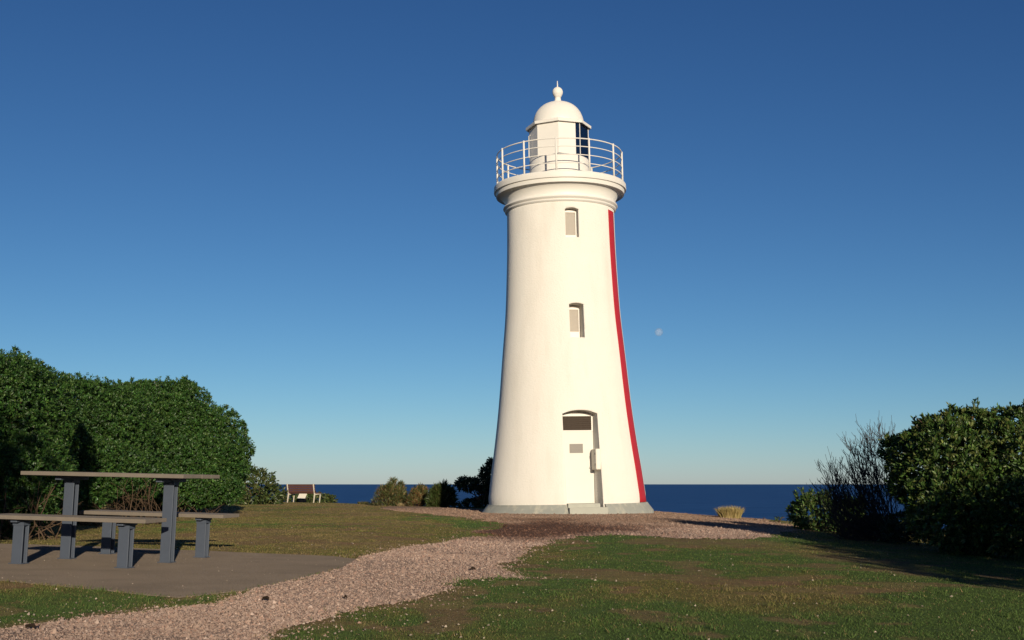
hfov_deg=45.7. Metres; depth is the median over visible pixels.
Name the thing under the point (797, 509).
coastal bush
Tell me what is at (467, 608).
ground
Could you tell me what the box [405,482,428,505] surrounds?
spiky shrub
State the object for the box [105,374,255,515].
hedge bush
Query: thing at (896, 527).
coastal bush
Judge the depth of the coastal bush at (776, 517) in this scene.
29.73 m
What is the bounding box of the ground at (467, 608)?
[0,501,1023,639]
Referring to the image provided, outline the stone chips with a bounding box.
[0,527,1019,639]
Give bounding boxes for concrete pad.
[0,544,355,597]
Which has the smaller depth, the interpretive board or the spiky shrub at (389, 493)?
the spiky shrub at (389, 493)
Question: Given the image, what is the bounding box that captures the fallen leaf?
[25,623,35,628]
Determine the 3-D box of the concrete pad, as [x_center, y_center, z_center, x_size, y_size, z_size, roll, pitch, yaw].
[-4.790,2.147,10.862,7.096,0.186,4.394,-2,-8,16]
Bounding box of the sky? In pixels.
[0,0,1023,483]
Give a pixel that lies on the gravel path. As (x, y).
(532, 532)
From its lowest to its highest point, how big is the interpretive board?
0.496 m
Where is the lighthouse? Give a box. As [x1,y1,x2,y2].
[482,81,653,513]
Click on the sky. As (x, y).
(290, 209)
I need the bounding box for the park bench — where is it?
[286,484,320,502]
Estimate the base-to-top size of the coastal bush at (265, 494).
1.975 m
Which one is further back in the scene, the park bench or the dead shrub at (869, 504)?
the park bench
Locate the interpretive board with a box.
[297,494,306,501]
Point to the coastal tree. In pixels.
(477, 485)
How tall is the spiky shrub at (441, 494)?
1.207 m
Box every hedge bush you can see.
[0,346,82,539]
[46,370,183,526]
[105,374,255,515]
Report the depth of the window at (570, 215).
34.37 m
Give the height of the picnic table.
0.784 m
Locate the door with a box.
[563,431,594,502]
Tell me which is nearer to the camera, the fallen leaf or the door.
the fallen leaf
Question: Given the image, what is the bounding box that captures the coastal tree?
[453,457,492,507]
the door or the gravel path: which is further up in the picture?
the door
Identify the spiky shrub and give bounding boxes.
[370,476,408,505]
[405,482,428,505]
[423,479,458,506]
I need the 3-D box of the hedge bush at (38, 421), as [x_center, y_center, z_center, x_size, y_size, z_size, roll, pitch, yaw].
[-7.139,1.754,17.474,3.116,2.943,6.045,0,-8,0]
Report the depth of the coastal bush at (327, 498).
61.80 m
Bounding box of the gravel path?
[0,506,795,639]
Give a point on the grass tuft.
(728, 512)
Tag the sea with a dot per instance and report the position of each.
(766, 501)
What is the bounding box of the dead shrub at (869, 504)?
[803,415,907,542]
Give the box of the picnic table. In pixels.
[0,471,238,567]
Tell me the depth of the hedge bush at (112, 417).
23.08 m
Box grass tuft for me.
[715,505,744,518]
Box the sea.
[232,484,1011,528]
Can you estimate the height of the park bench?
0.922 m
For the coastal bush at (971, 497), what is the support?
on the ground at (467, 608)
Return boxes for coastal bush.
[234,464,287,504]
[278,490,337,502]
[754,516,784,521]
[784,487,864,531]
[836,508,941,545]
[876,397,1023,559]
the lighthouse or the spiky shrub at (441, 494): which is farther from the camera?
the spiky shrub at (441, 494)
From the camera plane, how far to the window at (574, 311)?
34.11 m
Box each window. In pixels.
[565,210,576,236]
[569,306,580,336]

